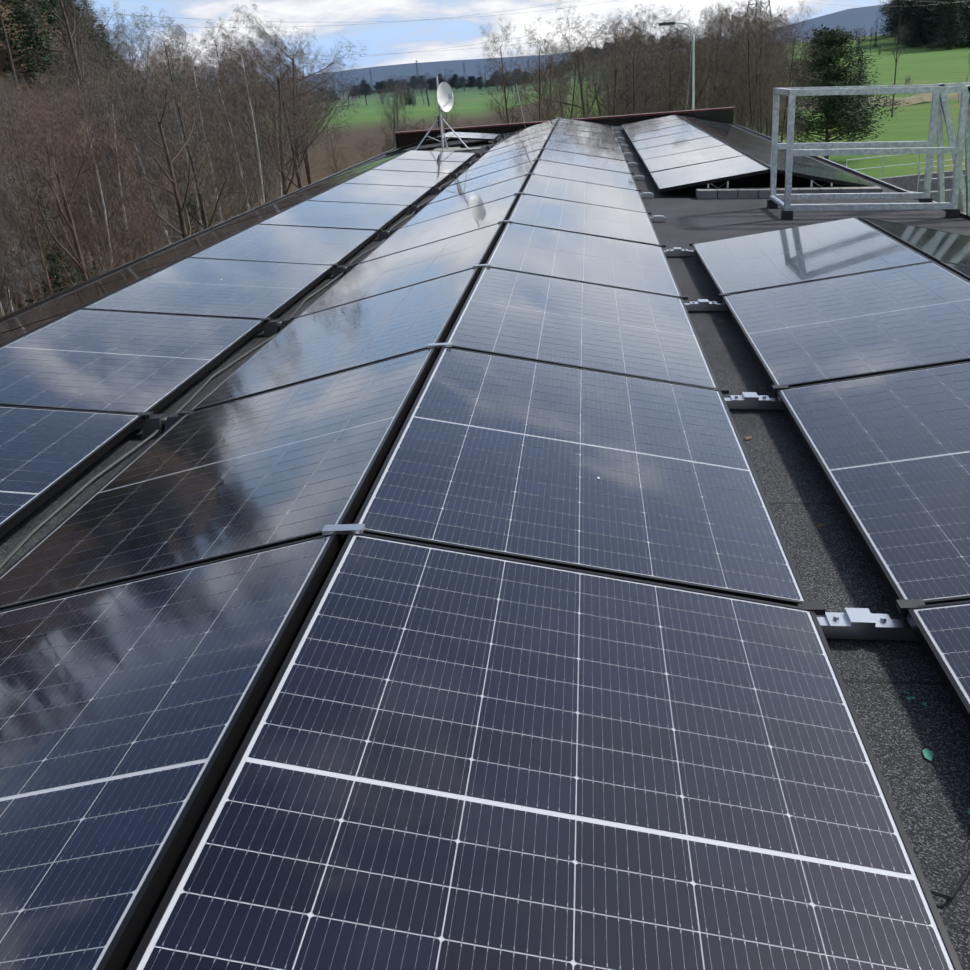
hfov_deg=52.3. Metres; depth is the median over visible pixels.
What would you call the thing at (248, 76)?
birch tree
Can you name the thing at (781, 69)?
slim tree
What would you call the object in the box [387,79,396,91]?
pine tree
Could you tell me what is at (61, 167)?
broad tree
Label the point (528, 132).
solar panel
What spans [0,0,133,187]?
broad tree
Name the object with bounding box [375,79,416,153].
slim tree
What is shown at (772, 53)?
slim tree
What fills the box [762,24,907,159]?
broad tree
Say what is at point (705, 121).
solar panel
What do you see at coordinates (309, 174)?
slim tree
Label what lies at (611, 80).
birch tree
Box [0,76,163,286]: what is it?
broad tree
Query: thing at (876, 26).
broad tree
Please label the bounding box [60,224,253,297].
solar panel
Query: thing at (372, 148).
slim tree
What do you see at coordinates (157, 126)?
birch tree
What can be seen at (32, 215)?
slim tree
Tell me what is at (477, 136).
solar panel
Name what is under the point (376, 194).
solar panel
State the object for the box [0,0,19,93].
pine tree
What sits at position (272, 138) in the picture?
slim tree
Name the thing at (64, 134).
spruce tree
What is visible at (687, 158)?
solar panel
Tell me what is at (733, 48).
slim tree
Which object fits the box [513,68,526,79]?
pine tree
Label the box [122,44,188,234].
slim tree
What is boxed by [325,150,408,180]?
solar panel
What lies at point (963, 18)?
spruce tree
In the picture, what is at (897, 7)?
pine tree
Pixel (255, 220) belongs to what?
solar panel
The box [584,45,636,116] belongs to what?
birch tree
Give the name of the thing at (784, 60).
slim tree
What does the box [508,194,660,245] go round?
solar panel
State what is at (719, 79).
slim tree
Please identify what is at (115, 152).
birch tree
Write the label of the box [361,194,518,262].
solar panel
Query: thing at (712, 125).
solar panel
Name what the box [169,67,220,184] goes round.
birch tree
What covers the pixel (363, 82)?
pine tree
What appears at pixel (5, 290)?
slim tree
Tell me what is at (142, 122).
birch tree
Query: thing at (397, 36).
sky
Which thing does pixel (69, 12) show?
spruce tree
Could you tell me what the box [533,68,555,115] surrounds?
slim tree
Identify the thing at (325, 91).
broad tree
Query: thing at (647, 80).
slim tree
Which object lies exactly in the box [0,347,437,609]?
solar panel
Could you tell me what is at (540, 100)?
slim tree
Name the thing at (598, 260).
solar panel
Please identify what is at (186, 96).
broad tree
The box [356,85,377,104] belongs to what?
broad tree
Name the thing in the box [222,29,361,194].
broad tree
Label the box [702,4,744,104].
slim tree
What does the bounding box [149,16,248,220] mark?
birch tree
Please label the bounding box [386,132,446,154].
solar panel
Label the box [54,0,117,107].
spruce tree
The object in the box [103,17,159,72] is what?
broad tree
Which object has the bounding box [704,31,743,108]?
slim tree
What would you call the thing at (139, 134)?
birch tree
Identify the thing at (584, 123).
solar panel
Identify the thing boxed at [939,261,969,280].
solar panel
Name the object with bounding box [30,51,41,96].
slim tree
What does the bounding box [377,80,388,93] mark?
pine tree
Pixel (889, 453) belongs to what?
solar panel
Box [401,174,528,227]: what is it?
solar panel
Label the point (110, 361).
solar panel
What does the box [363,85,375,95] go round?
pine tree
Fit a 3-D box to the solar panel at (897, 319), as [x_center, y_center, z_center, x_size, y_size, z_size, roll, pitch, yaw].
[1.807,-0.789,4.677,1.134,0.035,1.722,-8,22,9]
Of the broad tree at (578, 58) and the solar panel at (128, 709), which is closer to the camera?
the solar panel at (128, 709)
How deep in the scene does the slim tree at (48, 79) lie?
42.44 m
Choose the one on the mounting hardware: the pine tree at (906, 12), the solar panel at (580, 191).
the solar panel at (580, 191)
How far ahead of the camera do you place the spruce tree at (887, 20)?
655.59 m
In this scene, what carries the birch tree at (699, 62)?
on the terrain ground
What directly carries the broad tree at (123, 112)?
on the terrain ground
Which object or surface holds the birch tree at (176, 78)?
on the terrain ground
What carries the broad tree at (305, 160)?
on the terrain ground
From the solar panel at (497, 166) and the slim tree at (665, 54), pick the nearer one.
the solar panel at (497, 166)
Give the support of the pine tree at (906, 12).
on the terrain ground
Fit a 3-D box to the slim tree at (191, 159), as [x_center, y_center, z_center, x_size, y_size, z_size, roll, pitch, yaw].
[-9.726,-9.246,32.740,2.449,12.037,4.245,1,23,13]
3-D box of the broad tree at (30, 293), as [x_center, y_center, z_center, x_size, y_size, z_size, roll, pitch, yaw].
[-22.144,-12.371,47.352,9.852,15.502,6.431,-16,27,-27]
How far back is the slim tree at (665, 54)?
78.72 m
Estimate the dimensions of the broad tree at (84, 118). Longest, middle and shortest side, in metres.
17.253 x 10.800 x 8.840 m
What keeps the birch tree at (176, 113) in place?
on the terrain ground
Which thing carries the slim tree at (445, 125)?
on the terrain ground
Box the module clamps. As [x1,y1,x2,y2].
[138,117,924,614]
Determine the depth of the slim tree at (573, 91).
46.53 m
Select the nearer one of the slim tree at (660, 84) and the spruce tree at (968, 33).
the slim tree at (660, 84)
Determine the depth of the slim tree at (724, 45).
83.96 m
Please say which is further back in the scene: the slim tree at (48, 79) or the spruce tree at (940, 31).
the spruce tree at (940, 31)
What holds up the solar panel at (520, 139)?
on the mounting hardware
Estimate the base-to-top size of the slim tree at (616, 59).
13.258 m
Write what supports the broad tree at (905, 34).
on the terrain ground
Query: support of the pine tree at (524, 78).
on the terrain ground
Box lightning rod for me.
[516,84,525,127]
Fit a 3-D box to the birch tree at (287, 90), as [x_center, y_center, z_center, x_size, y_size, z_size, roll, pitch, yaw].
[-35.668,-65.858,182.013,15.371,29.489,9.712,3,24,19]
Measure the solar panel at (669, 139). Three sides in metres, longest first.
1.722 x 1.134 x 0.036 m
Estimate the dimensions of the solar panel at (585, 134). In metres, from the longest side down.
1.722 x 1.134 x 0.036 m
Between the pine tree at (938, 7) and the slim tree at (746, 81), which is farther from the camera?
the pine tree at (938, 7)
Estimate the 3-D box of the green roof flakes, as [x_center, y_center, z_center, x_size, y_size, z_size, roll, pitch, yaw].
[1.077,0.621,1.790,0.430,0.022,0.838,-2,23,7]
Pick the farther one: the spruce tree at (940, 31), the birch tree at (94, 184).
the spruce tree at (940, 31)
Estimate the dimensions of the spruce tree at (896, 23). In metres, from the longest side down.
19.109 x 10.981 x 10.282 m
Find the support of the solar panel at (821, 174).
on the roof slab
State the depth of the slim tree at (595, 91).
46.78 m
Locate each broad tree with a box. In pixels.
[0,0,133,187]
[0,76,98,304]
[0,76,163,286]
[1,75,70,272]
[8,81,109,274]
[23,41,171,266]
[53,56,162,251]
[60,38,288,244]
[83,0,138,71]
[85,10,238,237]
[88,43,181,228]
[97,48,221,229]
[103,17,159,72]
[105,56,198,231]
[106,24,130,62]
[139,54,195,230]
[173,40,281,212]
[206,25,324,204]
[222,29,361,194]
[223,25,336,188]
[230,26,328,184]
[243,13,366,188]
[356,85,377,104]
[393,77,421,103]
[401,83,421,106]
[412,73,438,105]
[431,68,452,81]
[458,74,469,89]
[473,65,494,87]
[500,1,653,122]
[551,14,679,118]
[561,42,654,116]
[613,4,737,116]
[635,27,743,122]
[653,16,707,105]
[690,25,721,104]
[709,1,820,140]
[726,33,793,125]
[740,5,807,134]
[758,31,826,128]
[856,32,868,46]
[874,18,882,39]
[875,0,903,43]
[897,26,911,50]
[898,21,911,49]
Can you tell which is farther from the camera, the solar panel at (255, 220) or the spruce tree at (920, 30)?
the spruce tree at (920, 30)
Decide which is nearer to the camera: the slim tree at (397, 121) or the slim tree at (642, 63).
the slim tree at (397, 121)
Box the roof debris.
[323,141,915,639]
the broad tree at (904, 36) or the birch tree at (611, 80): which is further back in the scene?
the broad tree at (904, 36)
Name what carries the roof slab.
on the building walls
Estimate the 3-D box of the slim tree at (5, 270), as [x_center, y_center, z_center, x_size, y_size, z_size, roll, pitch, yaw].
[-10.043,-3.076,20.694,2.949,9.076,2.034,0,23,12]
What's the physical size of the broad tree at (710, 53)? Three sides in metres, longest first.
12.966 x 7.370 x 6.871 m
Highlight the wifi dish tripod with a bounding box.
[415,75,479,151]
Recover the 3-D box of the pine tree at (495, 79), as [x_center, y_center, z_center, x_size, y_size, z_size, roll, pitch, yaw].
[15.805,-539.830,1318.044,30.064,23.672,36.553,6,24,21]
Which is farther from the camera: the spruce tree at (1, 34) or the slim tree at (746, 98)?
the spruce tree at (1, 34)
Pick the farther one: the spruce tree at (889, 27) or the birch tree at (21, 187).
the spruce tree at (889, 27)
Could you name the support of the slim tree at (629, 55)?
on the terrain ground
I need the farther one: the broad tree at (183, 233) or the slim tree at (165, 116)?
the slim tree at (165, 116)
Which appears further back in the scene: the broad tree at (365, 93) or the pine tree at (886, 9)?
the broad tree at (365, 93)
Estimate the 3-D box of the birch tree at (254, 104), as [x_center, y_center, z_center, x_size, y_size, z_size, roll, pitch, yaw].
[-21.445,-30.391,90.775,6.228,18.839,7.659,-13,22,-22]
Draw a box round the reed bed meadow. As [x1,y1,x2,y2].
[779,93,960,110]
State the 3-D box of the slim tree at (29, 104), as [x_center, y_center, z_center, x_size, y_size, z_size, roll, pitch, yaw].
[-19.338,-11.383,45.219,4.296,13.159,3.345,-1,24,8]
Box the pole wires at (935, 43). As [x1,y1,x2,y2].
[895,28,968,53]
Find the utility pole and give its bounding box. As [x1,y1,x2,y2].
[891,48,901,117]
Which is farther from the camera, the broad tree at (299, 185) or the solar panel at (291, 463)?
the broad tree at (299, 185)
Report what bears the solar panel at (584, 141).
on the mounting hardware
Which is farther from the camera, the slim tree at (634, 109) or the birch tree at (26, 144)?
the birch tree at (26, 144)
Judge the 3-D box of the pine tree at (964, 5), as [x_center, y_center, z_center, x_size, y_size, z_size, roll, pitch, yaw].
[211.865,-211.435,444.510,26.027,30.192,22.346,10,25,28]
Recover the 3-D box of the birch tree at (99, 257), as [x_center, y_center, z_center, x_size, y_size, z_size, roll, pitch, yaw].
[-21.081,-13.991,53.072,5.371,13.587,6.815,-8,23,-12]
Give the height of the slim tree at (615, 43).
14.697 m
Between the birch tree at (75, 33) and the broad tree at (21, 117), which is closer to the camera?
the broad tree at (21, 117)
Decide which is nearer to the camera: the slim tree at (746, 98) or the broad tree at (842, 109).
the slim tree at (746, 98)
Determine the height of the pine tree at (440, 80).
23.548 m
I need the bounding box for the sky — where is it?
[76,0,890,88]
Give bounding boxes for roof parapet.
[393,107,735,147]
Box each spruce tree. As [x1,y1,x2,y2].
[0,0,89,100]
[0,1,17,40]
[0,273,37,312]
[25,166,81,300]
[33,80,121,238]
[54,0,88,35]
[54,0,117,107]
[62,174,101,284]
[77,0,120,82]
[96,21,131,107]
[170,132,222,240]
[402,89,416,105]
[845,52,870,136]
[878,1,894,33]
[880,0,903,35]
[889,11,903,35]
[894,6,919,45]
[901,0,936,46]
[916,3,968,46]
[927,0,969,49]
[929,4,964,48]
[933,0,969,46]
[957,10,969,46]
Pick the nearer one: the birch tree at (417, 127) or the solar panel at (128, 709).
the solar panel at (128, 709)
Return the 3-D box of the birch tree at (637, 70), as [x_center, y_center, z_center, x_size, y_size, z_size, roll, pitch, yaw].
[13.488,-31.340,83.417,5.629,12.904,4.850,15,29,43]
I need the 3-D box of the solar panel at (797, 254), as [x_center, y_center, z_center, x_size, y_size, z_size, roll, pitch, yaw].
[1.972,-1.465,6.270,1.134,0.036,1.722,-8,22,9]
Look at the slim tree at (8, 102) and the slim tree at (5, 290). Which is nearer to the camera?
the slim tree at (5, 290)
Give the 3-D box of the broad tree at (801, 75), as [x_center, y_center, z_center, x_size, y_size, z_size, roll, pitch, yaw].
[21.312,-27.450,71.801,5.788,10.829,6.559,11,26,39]
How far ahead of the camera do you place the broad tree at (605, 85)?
72.38 m
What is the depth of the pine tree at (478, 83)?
1287.86 m
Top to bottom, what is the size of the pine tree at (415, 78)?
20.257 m
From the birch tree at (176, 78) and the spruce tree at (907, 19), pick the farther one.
the spruce tree at (907, 19)
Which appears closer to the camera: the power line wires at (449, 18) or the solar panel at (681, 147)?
the solar panel at (681, 147)
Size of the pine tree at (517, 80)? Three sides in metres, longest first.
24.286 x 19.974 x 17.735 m
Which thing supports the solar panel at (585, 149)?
on the mounting hardware
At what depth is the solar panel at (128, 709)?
1.81 m
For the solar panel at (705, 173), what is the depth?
10.83 m
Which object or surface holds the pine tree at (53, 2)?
on the terrain ground
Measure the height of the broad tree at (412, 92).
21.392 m
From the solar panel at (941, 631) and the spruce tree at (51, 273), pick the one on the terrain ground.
the spruce tree at (51, 273)
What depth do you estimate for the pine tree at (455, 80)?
1335.54 m
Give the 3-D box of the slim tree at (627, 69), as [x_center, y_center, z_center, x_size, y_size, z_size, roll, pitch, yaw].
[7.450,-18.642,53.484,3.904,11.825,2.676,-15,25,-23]
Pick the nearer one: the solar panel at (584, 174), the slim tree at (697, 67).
the solar panel at (584, 174)
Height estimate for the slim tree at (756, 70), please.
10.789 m
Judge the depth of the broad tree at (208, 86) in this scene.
103.61 m
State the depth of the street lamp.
38.51 m
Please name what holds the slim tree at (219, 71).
on the terrain ground
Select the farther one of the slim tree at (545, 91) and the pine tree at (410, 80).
the pine tree at (410, 80)
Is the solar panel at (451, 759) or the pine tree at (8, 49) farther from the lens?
the pine tree at (8, 49)
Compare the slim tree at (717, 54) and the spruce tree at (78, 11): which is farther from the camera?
the spruce tree at (78, 11)
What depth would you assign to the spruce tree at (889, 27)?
601.19 m
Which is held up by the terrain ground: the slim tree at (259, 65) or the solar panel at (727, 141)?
the slim tree at (259, 65)
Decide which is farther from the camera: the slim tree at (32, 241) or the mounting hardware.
the slim tree at (32, 241)
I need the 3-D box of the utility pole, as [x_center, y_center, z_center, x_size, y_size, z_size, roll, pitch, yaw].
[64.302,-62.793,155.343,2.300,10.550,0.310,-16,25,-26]
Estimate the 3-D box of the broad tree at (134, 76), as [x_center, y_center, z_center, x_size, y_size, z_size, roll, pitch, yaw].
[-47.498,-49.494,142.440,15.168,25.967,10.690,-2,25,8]
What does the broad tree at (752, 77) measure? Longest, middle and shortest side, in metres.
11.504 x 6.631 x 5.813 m
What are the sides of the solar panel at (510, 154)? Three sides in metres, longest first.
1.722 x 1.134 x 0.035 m
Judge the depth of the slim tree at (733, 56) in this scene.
56.50 m
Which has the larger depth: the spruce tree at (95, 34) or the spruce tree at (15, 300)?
the spruce tree at (95, 34)
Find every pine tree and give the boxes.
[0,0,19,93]
[6,0,63,58]
[348,86,358,97]
[355,79,372,95]
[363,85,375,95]
[373,82,380,95]
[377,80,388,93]
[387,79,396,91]
[398,79,409,90]
[408,75,417,86]
[409,77,416,91]
[414,75,425,89]
[424,78,433,91]
[429,77,438,89]
[438,74,444,84]
[449,74,462,90]
[455,76,467,89]
[466,76,474,87]
[473,76,488,89]
[487,70,500,86]
[501,71,514,88]
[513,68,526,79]
[513,74,522,85]
[519,71,529,84]
[580,47,598,64]
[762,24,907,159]
[875,2,905,37]
[892,0,914,33]
[899,0,928,46]
[900,0,929,45]
[923,0,968,12]
[928,0,969,48]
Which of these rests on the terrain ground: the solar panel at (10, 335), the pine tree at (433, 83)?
the pine tree at (433, 83)
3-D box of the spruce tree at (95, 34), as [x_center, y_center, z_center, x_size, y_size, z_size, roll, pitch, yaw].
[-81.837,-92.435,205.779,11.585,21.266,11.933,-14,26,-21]
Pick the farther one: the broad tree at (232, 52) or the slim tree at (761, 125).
the broad tree at (232, 52)
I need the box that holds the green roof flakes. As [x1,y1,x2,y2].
[904,690,969,814]
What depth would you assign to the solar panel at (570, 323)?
4.61 m
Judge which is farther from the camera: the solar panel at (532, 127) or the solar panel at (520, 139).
the solar panel at (532, 127)
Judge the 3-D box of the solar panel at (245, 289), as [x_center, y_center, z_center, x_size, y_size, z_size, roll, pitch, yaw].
[-1.784,-1.345,6.711,1.134,0.035,1.722,4,23,4]
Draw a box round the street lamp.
[658,22,694,109]
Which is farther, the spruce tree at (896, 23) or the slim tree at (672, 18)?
the spruce tree at (896, 23)
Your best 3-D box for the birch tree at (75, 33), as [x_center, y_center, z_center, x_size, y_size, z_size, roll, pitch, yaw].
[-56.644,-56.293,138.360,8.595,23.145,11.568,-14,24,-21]
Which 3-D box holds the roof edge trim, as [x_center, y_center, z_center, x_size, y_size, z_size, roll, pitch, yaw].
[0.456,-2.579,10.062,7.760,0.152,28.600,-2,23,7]
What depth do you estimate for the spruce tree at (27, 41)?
145.33 m
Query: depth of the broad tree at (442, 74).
1342.61 m
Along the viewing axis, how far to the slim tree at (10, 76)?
51.62 m
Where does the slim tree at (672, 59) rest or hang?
on the terrain ground
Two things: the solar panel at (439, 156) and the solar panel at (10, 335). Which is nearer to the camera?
the solar panel at (10, 335)
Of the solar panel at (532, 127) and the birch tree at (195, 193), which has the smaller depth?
the solar panel at (532, 127)
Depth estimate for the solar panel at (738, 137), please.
15.76 m
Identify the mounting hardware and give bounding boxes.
[0,127,969,899]
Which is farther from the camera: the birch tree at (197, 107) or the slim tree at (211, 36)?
the birch tree at (197, 107)
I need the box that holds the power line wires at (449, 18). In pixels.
[64,0,965,63]
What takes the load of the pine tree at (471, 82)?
on the terrain ground
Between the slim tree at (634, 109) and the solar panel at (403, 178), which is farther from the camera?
the slim tree at (634, 109)
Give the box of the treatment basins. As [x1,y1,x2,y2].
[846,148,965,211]
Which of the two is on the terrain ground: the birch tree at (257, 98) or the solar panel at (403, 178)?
the birch tree at (257, 98)
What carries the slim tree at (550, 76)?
on the terrain ground
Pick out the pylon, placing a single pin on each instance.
(762, 12)
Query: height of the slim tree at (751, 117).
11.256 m
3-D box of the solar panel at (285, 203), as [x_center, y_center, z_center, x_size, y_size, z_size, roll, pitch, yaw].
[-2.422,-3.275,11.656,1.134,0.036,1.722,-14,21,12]
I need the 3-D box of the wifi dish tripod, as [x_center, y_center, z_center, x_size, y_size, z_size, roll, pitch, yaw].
[-0.870,-7.171,19.161,1.414,1.418,1.414,-21,28,-34]
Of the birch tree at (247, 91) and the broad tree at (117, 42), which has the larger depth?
the broad tree at (117, 42)
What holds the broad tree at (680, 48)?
on the terrain ground
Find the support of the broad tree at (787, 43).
on the terrain ground
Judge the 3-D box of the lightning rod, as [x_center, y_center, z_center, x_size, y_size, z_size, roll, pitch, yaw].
[0.879,-8.693,22.788,0.268,1.046,0.200,-2,23,7]
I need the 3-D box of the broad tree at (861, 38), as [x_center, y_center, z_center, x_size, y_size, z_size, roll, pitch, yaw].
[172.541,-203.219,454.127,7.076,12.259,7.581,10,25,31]
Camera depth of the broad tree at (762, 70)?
50.30 m
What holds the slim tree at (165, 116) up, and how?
on the terrain ground
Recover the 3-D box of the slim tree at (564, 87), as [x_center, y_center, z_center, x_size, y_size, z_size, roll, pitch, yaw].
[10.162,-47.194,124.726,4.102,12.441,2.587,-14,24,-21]
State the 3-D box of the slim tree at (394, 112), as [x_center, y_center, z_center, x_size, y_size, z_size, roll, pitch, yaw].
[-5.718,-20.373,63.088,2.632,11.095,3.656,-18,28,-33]
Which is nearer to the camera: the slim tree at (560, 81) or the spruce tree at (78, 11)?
the slim tree at (560, 81)
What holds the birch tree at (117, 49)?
on the terrain ground
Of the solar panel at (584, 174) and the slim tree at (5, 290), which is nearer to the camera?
the solar panel at (584, 174)
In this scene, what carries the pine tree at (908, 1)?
on the terrain ground
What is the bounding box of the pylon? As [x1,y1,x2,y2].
[734,0,774,90]
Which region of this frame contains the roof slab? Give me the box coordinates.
[0,124,969,969]
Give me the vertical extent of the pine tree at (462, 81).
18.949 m
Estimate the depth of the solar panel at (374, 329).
4.74 m
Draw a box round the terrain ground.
[0,0,969,307]
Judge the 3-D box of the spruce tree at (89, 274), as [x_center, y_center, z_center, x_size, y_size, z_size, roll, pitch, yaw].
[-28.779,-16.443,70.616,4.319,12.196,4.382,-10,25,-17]
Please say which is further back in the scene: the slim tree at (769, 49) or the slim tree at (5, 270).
the slim tree at (769, 49)
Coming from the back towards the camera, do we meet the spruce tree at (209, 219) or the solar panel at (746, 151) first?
the spruce tree at (209, 219)
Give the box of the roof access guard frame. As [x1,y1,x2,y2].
[767,82,969,219]
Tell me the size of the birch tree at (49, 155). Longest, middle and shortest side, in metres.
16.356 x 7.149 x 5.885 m
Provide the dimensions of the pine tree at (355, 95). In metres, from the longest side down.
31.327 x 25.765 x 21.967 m
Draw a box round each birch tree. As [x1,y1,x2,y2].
[0,78,62,312]
[0,88,84,275]
[0,92,44,304]
[0,120,77,299]
[0,144,58,315]
[6,79,90,257]
[11,70,197,304]
[34,92,137,272]
[50,0,104,163]
[52,69,188,282]
[55,43,231,247]
[65,54,184,256]
[72,75,162,254]
[72,94,136,259]
[101,36,130,68]
[123,53,249,234]
[123,65,211,237]
[139,37,215,140]
[140,52,238,233]
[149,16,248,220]
[157,41,219,215]
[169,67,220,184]
[181,49,271,185]
[191,63,283,223]
[199,60,282,208]
[201,0,327,222]
[209,40,279,208]
[209,58,281,208]
[220,49,285,203]
[248,44,310,196]
[265,45,319,152]
[406,118,426,130]
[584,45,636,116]
[591,42,639,112]
[603,4,654,111]
[619,36,673,111]
[622,28,668,113]
[630,1,674,107]
[652,4,728,112]
[676,0,744,109]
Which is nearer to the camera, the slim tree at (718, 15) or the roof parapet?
the roof parapet
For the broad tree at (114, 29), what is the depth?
224.05 m
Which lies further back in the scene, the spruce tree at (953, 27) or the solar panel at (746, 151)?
the spruce tree at (953, 27)
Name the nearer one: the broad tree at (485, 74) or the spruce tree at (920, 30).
the spruce tree at (920, 30)
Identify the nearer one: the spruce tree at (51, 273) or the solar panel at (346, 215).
the solar panel at (346, 215)
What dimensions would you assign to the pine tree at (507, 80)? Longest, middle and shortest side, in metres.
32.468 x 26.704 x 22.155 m
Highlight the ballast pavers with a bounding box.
[696,180,882,198]
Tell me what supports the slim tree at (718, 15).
on the terrain ground
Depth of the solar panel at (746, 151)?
12.47 m
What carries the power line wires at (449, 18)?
attached to the pylon
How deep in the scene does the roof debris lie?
5.35 m
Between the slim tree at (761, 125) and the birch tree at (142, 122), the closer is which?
the birch tree at (142, 122)
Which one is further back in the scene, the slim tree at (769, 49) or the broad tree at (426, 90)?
the broad tree at (426, 90)
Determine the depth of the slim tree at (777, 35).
76.84 m
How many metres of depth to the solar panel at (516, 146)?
16.09 m
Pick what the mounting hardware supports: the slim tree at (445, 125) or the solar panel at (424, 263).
the solar panel at (424, 263)
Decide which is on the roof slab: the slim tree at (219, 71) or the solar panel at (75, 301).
the solar panel at (75, 301)
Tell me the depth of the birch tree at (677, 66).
44.31 m
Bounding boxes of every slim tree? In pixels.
[0,67,59,296]
[0,76,83,285]
[0,79,67,295]
[0,106,55,314]
[0,115,51,307]
[0,124,52,316]
[3,66,118,267]
[5,85,90,283]
[25,80,88,274]
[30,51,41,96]
[53,0,73,69]
[70,0,110,88]
[113,6,226,229]
[118,18,144,85]
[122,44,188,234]
[131,50,203,241]
[158,56,204,171]
[194,17,255,209]
[201,38,236,212]
[229,43,272,131]
[237,58,286,202]
[272,43,317,183]
[315,123,353,175]
[355,136,376,161]
[375,75,414,152]
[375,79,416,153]
[430,79,459,127]
[478,17,529,124]
[508,17,568,121]
[525,33,572,121]
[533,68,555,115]
[545,26,600,118]
[546,52,577,114]
[554,59,572,115]
[564,54,637,117]
[587,20,655,114]
[589,34,663,115]
[590,26,639,109]
[592,14,648,112]
[607,16,649,113]
[619,42,664,114]
[627,41,662,112]
[628,34,658,109]
[630,45,669,113]
[641,46,679,112]
[652,29,690,111]
[654,29,696,100]
[654,32,695,109]
[660,4,694,96]
[683,8,747,112]
[683,35,714,108]
[694,40,742,124]
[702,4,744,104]
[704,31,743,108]
[705,12,753,121]
[708,0,753,123]
[708,4,735,47]
[709,16,734,96]
[714,0,793,134]
[716,16,763,126]
[720,29,775,130]
[724,33,766,126]
[728,1,769,123]
[729,15,784,132]
[731,3,795,135]
[734,4,794,135]
[745,2,804,129]
[754,0,818,141]
[755,16,796,85]
[763,33,795,137]
[769,23,804,136]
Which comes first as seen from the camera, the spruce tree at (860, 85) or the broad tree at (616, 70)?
the broad tree at (616, 70)
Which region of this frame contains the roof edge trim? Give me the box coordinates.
[0,122,969,322]
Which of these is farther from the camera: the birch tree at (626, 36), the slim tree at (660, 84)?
the birch tree at (626, 36)
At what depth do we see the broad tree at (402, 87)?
935.01 m
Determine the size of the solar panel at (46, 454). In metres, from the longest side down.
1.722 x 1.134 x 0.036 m
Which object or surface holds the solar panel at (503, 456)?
on the mounting hardware
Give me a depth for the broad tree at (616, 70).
48.72 m
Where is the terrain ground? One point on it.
(922, 66)
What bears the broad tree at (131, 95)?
on the terrain ground
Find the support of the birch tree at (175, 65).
on the terrain ground
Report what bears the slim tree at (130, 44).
on the terrain ground
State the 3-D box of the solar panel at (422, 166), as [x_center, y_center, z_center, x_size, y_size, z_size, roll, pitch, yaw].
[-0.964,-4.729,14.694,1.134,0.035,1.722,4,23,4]
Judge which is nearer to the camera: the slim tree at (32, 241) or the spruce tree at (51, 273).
the slim tree at (32, 241)
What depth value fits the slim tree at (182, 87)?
77.64 m
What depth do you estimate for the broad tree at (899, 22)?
550.37 m
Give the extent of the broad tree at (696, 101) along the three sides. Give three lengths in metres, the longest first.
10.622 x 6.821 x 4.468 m
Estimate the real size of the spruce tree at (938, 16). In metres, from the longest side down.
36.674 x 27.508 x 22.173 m
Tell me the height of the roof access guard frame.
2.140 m
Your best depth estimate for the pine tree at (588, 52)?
1373.26 m
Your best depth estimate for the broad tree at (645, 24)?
55.19 m
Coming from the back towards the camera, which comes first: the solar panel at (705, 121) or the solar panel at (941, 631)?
the solar panel at (705, 121)
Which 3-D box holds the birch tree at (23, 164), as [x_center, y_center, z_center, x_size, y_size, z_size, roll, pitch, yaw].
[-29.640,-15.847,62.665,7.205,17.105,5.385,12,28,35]
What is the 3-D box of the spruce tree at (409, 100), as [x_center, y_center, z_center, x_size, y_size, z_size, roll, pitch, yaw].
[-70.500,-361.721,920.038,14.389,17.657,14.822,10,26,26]
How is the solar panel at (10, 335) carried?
on the roof slab
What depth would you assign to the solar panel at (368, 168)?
14.75 m
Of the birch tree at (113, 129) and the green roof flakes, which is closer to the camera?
the green roof flakes
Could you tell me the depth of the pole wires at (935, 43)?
124.03 m
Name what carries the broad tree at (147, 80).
on the terrain ground
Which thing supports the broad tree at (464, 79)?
on the terrain ground
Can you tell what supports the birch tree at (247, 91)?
on the terrain ground
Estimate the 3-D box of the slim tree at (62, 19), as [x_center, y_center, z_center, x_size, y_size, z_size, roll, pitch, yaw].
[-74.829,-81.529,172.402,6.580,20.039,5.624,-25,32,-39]

